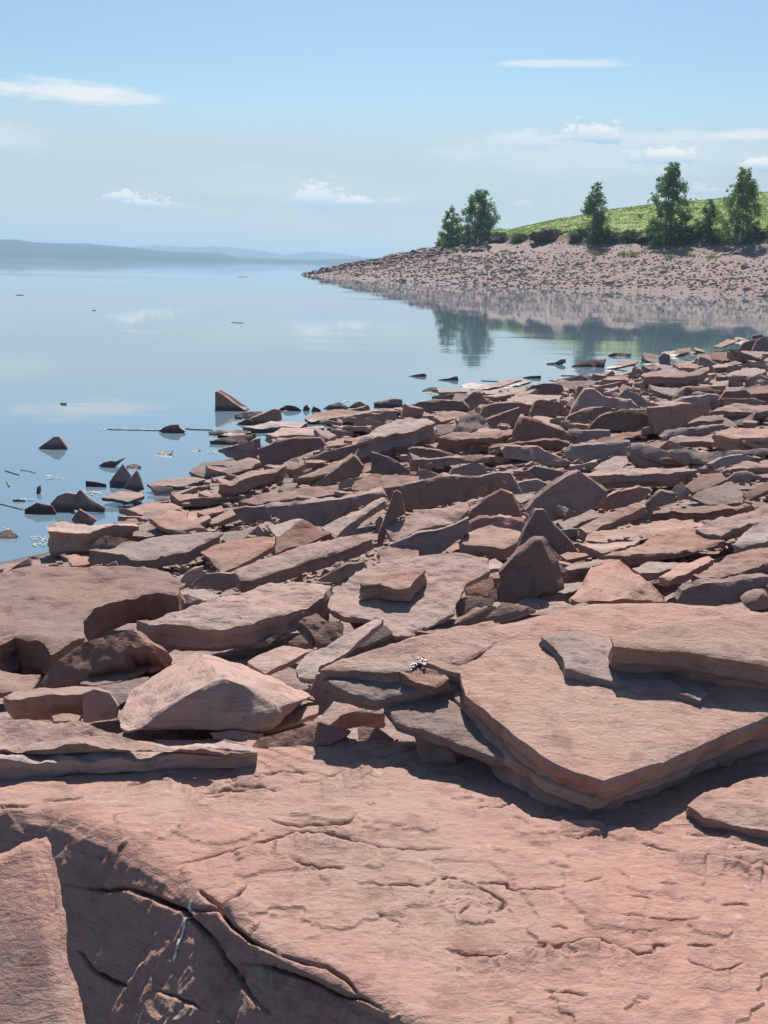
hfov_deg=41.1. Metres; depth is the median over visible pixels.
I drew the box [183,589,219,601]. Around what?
rock
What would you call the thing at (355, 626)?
rock
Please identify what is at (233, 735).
rock
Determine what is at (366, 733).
rock
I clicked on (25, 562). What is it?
rock
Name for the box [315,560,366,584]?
rock
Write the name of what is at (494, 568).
rock
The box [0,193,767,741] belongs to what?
ground
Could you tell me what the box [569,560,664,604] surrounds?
boulder
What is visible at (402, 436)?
rock
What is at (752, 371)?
rock
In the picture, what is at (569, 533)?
rock
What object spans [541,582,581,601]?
rock
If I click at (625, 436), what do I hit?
rock
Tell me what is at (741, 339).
rock
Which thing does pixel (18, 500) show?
rock
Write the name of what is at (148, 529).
rock
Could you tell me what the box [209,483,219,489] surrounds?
rock
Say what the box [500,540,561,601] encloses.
rock
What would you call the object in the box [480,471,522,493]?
rock
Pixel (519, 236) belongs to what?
shrub
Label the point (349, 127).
sky
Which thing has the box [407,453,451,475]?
rock
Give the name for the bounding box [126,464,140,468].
rock
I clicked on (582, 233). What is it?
shrub
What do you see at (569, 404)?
rock
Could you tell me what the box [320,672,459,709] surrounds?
rock
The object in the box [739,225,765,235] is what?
shrub
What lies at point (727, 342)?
rock
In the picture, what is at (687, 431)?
rock
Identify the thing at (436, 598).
rock
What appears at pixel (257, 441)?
rock
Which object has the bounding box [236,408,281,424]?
rock
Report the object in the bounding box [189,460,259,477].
rock
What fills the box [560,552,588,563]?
rock
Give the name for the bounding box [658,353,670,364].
rock
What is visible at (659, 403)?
rock
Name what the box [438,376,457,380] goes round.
rock
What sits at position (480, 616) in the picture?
rock
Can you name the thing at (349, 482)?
rock
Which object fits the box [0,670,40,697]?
rock
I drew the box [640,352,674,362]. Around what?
rock
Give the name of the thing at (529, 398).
rock
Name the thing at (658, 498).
rock
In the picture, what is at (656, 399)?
rock
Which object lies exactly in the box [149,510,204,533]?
rock
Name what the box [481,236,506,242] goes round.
earth bank
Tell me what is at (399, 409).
rock
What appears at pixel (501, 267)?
rubble
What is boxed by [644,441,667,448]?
rock
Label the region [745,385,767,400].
rock
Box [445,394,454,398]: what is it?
rock
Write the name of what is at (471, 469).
rock
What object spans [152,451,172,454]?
rock
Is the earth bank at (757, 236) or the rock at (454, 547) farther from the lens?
the earth bank at (757, 236)
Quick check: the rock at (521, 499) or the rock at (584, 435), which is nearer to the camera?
the rock at (521, 499)
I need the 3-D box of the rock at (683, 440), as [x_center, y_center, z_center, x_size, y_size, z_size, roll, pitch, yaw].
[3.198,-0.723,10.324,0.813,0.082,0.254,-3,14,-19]
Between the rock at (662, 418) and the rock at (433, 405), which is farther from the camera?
the rock at (433, 405)
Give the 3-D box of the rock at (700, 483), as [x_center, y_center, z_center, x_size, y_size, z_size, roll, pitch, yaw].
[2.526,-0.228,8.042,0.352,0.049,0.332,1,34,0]
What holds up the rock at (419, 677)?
on the rock at (370, 694)
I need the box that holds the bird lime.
[409,656,426,669]
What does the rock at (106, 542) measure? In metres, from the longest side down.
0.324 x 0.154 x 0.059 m
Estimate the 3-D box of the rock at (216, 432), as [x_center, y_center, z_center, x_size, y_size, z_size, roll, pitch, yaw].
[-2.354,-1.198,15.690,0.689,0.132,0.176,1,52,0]
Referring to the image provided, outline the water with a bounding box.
[0,255,767,561]
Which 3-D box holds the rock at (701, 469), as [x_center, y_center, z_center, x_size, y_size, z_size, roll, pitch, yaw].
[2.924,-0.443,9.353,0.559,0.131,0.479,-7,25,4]
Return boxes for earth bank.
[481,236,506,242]
[529,229,567,243]
[569,234,582,242]
[596,234,619,242]
[627,234,650,242]
[740,230,766,243]
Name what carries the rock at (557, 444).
on the rock chips
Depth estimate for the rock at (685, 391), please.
13.76 m
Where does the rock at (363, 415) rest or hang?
on the rock at (316, 417)
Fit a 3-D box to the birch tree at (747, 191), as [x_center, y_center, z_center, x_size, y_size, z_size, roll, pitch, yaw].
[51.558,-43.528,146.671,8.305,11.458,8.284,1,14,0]
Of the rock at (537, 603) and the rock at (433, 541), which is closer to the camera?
the rock at (537, 603)
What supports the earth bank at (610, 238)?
on the ground at (246, 655)
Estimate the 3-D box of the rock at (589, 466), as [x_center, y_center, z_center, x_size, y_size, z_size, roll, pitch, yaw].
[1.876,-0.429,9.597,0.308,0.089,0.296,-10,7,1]
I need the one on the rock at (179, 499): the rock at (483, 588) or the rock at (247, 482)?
the rock at (247, 482)
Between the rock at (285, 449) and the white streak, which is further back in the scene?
the rock at (285, 449)
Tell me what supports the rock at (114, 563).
on the rock chips
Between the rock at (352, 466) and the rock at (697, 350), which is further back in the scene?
the rock at (697, 350)
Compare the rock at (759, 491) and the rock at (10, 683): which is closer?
the rock at (10, 683)
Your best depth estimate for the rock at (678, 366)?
23.16 m
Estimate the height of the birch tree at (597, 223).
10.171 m
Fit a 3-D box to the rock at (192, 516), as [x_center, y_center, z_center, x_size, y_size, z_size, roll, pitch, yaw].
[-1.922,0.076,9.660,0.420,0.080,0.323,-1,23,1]
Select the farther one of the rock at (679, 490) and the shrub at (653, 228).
the shrub at (653, 228)
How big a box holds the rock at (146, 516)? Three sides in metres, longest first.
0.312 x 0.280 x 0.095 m
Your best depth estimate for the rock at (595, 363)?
27.92 m
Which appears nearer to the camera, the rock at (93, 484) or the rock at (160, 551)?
the rock at (160, 551)
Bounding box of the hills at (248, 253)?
[131,245,367,259]
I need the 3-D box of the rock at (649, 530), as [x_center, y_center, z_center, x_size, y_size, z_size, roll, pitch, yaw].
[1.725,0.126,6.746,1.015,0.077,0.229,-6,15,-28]
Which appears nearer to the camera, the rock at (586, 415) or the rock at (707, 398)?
the rock at (586, 415)
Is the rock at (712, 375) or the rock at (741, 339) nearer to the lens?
the rock at (712, 375)
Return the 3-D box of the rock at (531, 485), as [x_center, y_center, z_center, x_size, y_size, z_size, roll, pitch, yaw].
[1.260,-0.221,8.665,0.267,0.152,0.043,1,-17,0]
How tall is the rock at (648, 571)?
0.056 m
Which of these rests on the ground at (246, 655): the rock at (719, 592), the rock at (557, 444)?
the rock at (719, 592)
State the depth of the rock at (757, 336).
39.06 m
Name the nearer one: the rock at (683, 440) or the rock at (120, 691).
the rock at (120, 691)
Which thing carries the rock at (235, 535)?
on the rock
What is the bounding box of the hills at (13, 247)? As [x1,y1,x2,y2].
[0,239,376,263]
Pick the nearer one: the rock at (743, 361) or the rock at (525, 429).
the rock at (525, 429)
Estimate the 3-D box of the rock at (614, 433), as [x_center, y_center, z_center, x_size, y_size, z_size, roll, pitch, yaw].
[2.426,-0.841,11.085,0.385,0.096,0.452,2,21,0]
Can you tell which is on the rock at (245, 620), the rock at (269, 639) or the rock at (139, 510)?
the rock at (269, 639)
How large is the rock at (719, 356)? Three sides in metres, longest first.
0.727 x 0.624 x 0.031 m
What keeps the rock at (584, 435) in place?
on the rock at (525, 429)
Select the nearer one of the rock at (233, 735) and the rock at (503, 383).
the rock at (233, 735)
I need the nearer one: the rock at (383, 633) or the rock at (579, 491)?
the rock at (383, 633)
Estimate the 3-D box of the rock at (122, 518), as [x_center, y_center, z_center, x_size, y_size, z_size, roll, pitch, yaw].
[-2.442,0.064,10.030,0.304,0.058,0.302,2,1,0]
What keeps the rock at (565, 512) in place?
on the ground at (246, 655)
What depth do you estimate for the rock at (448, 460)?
10.61 m
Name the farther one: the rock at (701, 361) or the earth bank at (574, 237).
the earth bank at (574, 237)
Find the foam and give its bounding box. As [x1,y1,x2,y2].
[2,399,355,545]
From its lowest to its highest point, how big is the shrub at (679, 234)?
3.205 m
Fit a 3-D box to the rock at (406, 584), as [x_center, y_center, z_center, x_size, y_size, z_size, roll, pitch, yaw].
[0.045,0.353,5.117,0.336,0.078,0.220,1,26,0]
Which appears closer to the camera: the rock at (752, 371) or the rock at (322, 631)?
the rock at (322, 631)
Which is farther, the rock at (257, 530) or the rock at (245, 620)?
the rock at (257, 530)
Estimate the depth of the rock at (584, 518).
7.10 m
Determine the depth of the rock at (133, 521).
9.32 m
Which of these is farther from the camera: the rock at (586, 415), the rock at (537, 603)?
the rock at (586, 415)
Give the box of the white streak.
[173,901,193,961]
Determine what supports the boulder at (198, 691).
on the ground at (246, 655)
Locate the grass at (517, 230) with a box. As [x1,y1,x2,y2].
[490,192,767,235]
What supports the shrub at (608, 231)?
on the ground at (246, 655)
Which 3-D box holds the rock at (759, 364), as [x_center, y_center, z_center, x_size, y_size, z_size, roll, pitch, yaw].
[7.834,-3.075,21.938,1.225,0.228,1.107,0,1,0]
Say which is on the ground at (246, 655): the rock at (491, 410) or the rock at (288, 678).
the rock at (491, 410)
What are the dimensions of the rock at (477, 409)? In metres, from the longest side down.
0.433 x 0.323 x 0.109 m
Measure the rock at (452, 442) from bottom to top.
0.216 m
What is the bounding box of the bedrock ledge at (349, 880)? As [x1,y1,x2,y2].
[0,737,767,1023]
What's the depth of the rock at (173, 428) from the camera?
15.69 m
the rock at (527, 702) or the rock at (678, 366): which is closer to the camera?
the rock at (527, 702)
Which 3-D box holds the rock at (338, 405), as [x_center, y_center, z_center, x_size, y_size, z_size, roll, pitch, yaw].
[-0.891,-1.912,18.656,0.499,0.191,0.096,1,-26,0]
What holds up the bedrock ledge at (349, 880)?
on the ground at (246, 655)
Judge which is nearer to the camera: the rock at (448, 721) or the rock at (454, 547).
the rock at (448, 721)
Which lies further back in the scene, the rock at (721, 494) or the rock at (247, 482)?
the rock at (247, 482)
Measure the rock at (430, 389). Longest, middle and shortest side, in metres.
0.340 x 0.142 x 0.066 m
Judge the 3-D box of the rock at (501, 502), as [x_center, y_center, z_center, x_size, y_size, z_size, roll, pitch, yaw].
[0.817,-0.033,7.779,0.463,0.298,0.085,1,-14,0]
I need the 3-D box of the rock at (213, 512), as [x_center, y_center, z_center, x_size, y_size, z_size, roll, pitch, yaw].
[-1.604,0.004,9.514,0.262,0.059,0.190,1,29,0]
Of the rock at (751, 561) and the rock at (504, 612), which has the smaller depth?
the rock at (504, 612)
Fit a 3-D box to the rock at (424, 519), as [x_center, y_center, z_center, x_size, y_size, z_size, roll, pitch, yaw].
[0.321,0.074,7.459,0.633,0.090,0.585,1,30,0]
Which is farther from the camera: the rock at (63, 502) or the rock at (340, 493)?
the rock at (63, 502)
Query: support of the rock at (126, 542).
on the ground at (246, 655)
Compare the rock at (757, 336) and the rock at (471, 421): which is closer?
the rock at (471, 421)
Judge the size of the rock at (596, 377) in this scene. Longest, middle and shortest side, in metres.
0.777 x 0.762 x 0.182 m
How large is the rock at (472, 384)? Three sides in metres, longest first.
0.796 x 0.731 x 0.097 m
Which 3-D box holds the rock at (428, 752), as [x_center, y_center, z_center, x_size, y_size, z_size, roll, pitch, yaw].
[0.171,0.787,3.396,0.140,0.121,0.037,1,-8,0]
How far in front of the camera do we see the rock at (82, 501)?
10.68 m
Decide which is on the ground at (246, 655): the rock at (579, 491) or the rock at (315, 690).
the rock at (315, 690)
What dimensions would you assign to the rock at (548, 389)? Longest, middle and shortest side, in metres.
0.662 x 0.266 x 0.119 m
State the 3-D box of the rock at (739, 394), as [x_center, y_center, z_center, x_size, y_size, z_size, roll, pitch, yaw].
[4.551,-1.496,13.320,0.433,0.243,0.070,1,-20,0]
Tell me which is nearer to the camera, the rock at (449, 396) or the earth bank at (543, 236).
the rock at (449, 396)
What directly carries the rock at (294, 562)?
on the rock chips
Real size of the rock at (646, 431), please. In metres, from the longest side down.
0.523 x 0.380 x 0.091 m
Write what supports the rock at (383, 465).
on the rock chips
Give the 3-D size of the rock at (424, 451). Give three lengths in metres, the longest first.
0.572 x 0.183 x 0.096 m
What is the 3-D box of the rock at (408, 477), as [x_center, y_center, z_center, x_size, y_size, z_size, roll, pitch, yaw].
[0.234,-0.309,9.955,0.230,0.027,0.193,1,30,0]
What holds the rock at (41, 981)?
on the bedrock ledge at (349, 880)
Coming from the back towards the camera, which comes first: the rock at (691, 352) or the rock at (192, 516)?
the rock at (691, 352)
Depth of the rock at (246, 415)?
17.29 m
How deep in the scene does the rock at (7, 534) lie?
9.66 m
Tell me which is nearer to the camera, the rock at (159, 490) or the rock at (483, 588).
the rock at (483, 588)
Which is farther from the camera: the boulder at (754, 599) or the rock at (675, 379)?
the rock at (675, 379)
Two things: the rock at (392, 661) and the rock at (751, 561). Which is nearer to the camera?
the rock at (392, 661)
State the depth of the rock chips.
11.91 m
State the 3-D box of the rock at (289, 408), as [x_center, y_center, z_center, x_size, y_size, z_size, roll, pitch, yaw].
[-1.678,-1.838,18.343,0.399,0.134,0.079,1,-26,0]
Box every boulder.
[37,629,170,687]
[119,652,310,732]
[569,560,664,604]
[726,470,755,483]
[740,585,767,610]
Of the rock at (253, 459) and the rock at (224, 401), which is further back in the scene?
the rock at (224, 401)
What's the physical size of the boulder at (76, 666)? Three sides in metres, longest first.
0.501 x 0.462 x 0.309 m
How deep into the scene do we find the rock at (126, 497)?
11.05 m
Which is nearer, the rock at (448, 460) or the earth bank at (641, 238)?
the rock at (448, 460)
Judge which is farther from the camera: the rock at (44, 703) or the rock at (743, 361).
the rock at (743, 361)
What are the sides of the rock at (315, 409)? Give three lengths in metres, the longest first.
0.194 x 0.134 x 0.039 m
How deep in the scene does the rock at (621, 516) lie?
6.86 m
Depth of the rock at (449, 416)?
14.26 m
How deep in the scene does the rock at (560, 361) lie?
28.39 m
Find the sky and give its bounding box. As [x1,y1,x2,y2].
[0,0,767,257]
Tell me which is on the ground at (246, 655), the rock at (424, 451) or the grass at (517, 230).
the grass at (517, 230)
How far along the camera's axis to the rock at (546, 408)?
12.81 m
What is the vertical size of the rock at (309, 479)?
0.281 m
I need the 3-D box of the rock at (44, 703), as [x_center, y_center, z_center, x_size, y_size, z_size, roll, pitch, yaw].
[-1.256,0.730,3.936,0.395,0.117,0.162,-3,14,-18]
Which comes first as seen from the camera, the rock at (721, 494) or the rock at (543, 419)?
the rock at (721, 494)
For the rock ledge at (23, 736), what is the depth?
3.32 m
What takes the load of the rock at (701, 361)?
on the rock
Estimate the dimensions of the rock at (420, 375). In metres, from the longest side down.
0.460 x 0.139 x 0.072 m
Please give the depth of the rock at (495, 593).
5.38 m
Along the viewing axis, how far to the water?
33.03 m
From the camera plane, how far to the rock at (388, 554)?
6.59 m
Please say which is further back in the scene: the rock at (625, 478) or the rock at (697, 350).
the rock at (697, 350)
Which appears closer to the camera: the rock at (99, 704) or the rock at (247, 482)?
the rock at (99, 704)
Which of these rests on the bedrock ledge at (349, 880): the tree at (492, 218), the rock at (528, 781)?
the rock at (528, 781)
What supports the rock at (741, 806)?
on the bedrock ledge at (349, 880)
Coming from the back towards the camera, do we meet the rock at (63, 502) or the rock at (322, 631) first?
the rock at (63, 502)
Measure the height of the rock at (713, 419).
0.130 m
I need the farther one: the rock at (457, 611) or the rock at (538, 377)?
the rock at (538, 377)
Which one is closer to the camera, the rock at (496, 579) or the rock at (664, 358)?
the rock at (496, 579)
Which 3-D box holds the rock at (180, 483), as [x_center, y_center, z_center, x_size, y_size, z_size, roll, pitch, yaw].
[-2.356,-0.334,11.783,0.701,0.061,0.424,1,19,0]
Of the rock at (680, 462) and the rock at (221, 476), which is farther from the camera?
the rock at (221, 476)
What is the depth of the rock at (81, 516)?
9.99 m
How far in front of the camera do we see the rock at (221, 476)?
11.81 m
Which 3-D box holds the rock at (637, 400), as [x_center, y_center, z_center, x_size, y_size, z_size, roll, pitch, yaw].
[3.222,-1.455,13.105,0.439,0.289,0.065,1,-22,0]
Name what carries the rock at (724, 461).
on the rock at (756, 467)
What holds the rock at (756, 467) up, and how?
on the ground at (246, 655)
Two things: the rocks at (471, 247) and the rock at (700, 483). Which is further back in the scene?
the rocks at (471, 247)
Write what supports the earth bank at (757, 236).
on the ground at (246, 655)
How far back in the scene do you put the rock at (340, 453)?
11.69 m
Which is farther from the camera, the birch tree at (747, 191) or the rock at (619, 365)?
the birch tree at (747, 191)
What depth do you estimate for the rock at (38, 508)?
10.59 m
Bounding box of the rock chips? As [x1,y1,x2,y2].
[0,351,767,596]
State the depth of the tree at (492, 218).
187.48 m
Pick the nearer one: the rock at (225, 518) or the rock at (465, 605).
the rock at (465, 605)
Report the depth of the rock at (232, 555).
7.07 m
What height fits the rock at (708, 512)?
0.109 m
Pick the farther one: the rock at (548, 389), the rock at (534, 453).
the rock at (548, 389)
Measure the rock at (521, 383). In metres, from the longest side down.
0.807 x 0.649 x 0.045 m
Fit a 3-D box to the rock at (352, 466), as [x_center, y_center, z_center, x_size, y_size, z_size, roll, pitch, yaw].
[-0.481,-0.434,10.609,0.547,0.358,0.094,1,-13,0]
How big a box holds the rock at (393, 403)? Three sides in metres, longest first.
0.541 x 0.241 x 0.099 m
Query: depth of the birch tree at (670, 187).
153.73 m
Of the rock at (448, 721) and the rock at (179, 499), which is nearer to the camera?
the rock at (448, 721)
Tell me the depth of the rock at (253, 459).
12.70 m
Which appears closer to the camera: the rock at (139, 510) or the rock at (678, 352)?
the rock at (139, 510)
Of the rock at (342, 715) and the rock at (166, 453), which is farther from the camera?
the rock at (166, 453)
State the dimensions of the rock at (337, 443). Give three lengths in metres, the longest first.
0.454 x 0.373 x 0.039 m
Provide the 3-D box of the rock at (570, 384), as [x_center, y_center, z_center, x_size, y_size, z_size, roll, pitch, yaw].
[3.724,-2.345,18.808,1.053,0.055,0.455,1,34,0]
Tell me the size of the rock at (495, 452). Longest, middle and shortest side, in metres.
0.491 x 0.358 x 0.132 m
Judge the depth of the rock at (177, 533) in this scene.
8.69 m
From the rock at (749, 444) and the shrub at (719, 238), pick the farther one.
the shrub at (719, 238)
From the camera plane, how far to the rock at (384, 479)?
9.81 m
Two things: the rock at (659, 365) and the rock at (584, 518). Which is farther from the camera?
the rock at (659, 365)
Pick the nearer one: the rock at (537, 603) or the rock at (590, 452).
the rock at (537, 603)
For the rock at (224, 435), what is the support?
on the ground at (246, 655)
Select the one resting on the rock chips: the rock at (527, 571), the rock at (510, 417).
the rock at (510, 417)
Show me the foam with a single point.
(42, 540)
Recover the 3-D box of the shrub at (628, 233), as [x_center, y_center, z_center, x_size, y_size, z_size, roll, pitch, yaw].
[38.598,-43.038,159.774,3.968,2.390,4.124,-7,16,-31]
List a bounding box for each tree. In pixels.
[437,205,462,246]
[453,189,499,245]
[478,206,500,235]
[577,181,611,242]
[637,162,698,246]
[688,199,723,241]
[710,166,766,245]
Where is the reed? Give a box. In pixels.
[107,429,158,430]
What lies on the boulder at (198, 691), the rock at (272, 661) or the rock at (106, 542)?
the rock at (272, 661)
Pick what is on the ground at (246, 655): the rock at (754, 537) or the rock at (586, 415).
the rock at (586, 415)
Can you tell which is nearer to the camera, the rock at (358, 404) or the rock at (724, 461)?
the rock at (724, 461)
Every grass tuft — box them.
[588,250,600,253]
[705,254,717,257]
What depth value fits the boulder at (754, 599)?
5.18 m
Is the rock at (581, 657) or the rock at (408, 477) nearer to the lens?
the rock at (581, 657)
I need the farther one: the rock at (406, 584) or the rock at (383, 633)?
the rock at (406, 584)
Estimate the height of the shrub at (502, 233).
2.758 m
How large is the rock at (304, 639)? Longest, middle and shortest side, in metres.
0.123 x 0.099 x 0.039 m
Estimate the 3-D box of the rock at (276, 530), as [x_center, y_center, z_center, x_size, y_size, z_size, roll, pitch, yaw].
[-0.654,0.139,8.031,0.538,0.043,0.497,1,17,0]
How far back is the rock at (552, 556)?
5.99 m
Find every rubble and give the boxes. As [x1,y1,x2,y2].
[301,240,767,296]
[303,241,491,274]
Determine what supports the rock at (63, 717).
on the ground at (246, 655)
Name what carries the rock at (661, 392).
on the ground at (246, 655)
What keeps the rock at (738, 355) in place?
on the ground at (246, 655)
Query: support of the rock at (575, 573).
on the boulder at (615, 582)
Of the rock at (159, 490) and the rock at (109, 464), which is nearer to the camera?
the rock at (159, 490)
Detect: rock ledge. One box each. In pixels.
[0,565,188,674]
[0,719,255,758]
[0,741,256,778]
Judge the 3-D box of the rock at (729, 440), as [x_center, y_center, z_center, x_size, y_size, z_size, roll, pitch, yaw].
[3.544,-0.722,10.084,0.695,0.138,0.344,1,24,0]
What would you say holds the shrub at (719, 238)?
on the ground at (246, 655)
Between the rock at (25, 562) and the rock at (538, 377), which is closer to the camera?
the rock at (25, 562)
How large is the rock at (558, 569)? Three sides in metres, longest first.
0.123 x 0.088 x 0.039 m
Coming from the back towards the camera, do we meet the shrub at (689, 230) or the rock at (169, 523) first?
the shrub at (689, 230)
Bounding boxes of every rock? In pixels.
[0,530,16,538]
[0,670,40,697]
[0,832,90,1023]
[2,686,106,719]
[8,558,31,571]
[13,499,25,501]
[24,502,57,514]
[36,485,41,493]
[39,436,67,449]
[43,521,140,556]
[51,492,75,511]
[51,712,81,723]
[62,554,98,567]
[72,489,104,512]
[72,509,96,525]
[80,666,147,686]
[82,688,119,721]
[86,481,106,486]
[88,531,221,567]
[89,535,128,549]
[95,677,148,709]
[99,457,125,467]
[102,491,143,503]
[105,561,118,566]
[109,464,130,486]
[117,516,141,521]
[118,518,139,524]
[119,502,182,515]
[119,541,135,544]
[124,471,143,491]
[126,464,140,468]
[127,656,165,672]
[133,521,165,537]
[137,582,332,651]
[140,510,167,522]
[147,477,209,489]
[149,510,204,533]
[150,485,172,494]
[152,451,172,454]
[159,424,184,432]
[166,510,197,519]
[170,489,269,506]
[173,531,190,534]
[180,565,203,583]
[180,590,206,610]
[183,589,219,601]
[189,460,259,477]
[189,485,213,491]
[192,570,237,591]
[193,515,211,526]
[197,506,224,517]
[200,536,275,570]
[205,510,239,527]
[208,430,251,434]
[209,434,256,444]
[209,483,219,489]
[209,730,264,740]
[211,475,225,479]
[215,390,248,410]
[217,429,246,437]
[217,437,261,459]
[217,465,286,500]
[218,441,256,458]
[220,739,245,745]
[222,530,249,541]
[233,504,272,522]
[234,411,261,418]
[234,534,374,592]
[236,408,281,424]
[238,458,261,466]
[239,484,338,506]
[242,421,307,432]
[248,524,268,536]
[248,646,314,674]
[250,633,277,648]
[252,722,350,748]
[257,435,326,468]
[266,427,314,442]
[266,486,386,526]
[266,705,319,733]
[267,519,320,537]
[275,519,331,554]
[276,672,308,692]
[278,483,301,492]
[280,405,300,410]
[288,631,314,648]
[295,619,381,684]
[296,453,352,485]
[297,625,309,633]
[299,613,342,648]
[303,444,358,459]
[304,409,379,423]
[308,671,331,710]
[311,406,320,411]
[311,455,363,485]
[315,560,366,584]
[316,409,398,423]
[320,620,497,682]
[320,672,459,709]
[320,701,384,728]
[321,497,386,539]
[323,402,347,409]
[325,609,340,622]
[326,437,359,447]
[327,552,489,639]
[333,490,351,496]
[337,477,360,488]
[348,401,365,408]
[351,473,382,490]
[351,624,363,629]
[353,419,439,463]
[356,726,393,741]
[359,567,425,600]
[359,626,392,648]
[371,420,385,427]
[371,452,410,474]
[374,398,402,407]
[375,516,382,529]
[377,474,407,500]
[377,491,404,545]
[379,546,419,562]
[382,470,514,512]
[383,694,510,768]
[384,502,469,541]
[388,516,469,555]
[393,407,402,414]
[400,475,418,479]
[400,664,449,694]
[401,399,469,412]
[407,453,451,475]
[408,447,459,456]
[408,454,496,471]
[410,373,426,376]
[411,603,767,797]
[415,606,487,635]
[415,738,456,762]
[419,469,435,478]
[422,387,437,391]
[434,429,516,452]
[435,387,517,395]
[437,411,465,422]
[437,424,453,434]
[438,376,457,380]
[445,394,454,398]
[445,539,460,552]
[450,463,488,475]
[451,605,495,626]
[455,596,482,616]
[455,689,767,819]
[456,410,492,432]
[457,597,495,616]
[459,525,519,559]
[460,514,525,538]
[461,382,485,386]
[464,391,485,407]
[465,576,493,596]
[469,490,520,519]
[470,378,521,389]
[475,407,480,413]
[479,401,531,417]
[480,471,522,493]
[483,389,524,398]
[484,602,535,622]
[487,407,519,428]
[487,586,500,602]
[487,796,517,807]
[488,438,569,450]
[488,559,505,584]
[488,563,504,573]
[489,449,503,455]
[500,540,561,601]
[501,445,571,465]
[505,380,531,386]
[507,395,561,401]
[511,470,539,480]
[512,417,576,443]
[513,494,534,504]
[516,507,577,554]
[517,478,548,492]
[519,597,548,609]
[522,376,540,378]
[523,469,607,522]
[526,383,564,394]
[527,465,563,480]
[529,399,567,417]
[533,416,560,427]
[539,631,708,704]
[541,552,565,593]
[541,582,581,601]
[546,358,565,364]
[547,545,559,559]
[553,560,573,567]
[554,560,563,577]
[555,505,580,518]
[558,510,602,528]
[560,380,600,389]
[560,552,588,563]
[561,528,578,539]
[563,440,629,462]
[563,559,620,583]
[565,389,636,417]
[566,400,574,411]
[566,406,611,423]
[568,429,610,443]
[569,459,597,471]
[570,430,641,445]
[572,359,605,366]
[578,503,645,538]
[578,540,639,559]
[585,518,695,543]
[587,407,649,431]
[587,467,697,488]
[590,374,608,380]
[591,456,629,471]
[593,466,627,470]
[596,431,622,439]
[597,484,650,509]
[602,528,724,565]
[606,360,638,368]
[606,612,767,690]
[608,353,631,356]
[618,389,652,407]
[623,426,658,435]
[625,442,767,468]
[628,489,676,525]
[632,562,685,580]
[639,367,709,388]
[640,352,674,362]
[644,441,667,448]
[646,401,709,434]
[648,385,677,398]
[649,503,754,521]
[650,364,666,366]
[653,397,666,401]
[653,401,675,405]
[655,440,679,449]
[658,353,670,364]
[658,455,688,466]
[658,556,713,586]
[659,424,724,439]
[662,350,697,354]
[667,434,713,445]
[669,347,691,356]
[671,482,688,501]
[673,363,698,369]
[673,386,718,396]
[674,393,719,403]
[674,573,767,605]
[678,450,734,473]
[684,415,723,426]
[685,472,725,495]
[686,772,767,838]
[690,547,767,581]
[691,481,743,505]
[693,347,708,353]
[696,505,767,539]
[697,357,717,365]
[707,373,714,378]
[709,352,731,360]
[709,454,759,469]
[710,403,767,419]
[711,428,767,449]
[713,339,739,348]
[718,390,750,399]
[718,460,767,476]
[725,361,767,372]
[726,368,765,379]
[728,349,755,360]
[728,407,756,427]
[729,358,759,362]
[733,337,748,340]
[733,520,767,552]
[738,339,757,351]
[740,440,767,449]
[742,482,767,500]
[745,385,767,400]
[751,334,762,338]
[751,336,767,351]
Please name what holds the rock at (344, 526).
on the rock chips
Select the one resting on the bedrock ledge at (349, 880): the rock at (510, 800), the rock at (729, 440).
the rock at (510, 800)
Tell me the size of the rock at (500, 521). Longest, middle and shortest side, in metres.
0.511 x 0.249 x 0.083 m
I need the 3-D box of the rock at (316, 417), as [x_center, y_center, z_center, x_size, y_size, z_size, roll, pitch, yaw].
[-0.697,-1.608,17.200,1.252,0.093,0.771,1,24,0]
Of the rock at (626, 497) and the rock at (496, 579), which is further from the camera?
the rock at (626, 497)
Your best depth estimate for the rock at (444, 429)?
12.75 m
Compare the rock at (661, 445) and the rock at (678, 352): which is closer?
the rock at (661, 445)
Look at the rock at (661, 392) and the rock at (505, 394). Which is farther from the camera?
the rock at (505, 394)
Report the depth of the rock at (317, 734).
3.45 m
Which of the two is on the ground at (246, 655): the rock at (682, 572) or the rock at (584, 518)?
the rock at (682, 572)
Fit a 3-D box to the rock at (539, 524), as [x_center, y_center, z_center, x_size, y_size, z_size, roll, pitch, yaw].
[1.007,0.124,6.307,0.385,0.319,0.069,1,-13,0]
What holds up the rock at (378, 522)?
on the ground at (246, 655)
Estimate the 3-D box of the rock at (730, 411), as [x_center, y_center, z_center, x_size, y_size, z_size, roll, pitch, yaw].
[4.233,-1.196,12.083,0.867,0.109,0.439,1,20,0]
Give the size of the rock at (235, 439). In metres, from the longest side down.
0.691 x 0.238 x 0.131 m
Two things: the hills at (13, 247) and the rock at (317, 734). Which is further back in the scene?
the hills at (13, 247)
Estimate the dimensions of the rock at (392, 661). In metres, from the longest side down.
0.689 x 0.413 x 0.061 m
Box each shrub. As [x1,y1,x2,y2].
[487,230,507,240]
[505,231,528,243]
[566,227,588,241]
[594,228,620,236]
[617,228,642,242]
[643,224,663,237]
[667,220,687,239]
[685,223,703,237]
[710,226,732,242]
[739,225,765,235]
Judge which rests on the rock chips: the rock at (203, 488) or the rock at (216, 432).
the rock at (203, 488)
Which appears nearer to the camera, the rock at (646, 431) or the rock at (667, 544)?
the rock at (667, 544)
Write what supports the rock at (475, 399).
on the ground at (246, 655)
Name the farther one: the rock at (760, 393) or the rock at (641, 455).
the rock at (760, 393)
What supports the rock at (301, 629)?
on the rock at (245, 620)
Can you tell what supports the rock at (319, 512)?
on the rock chips

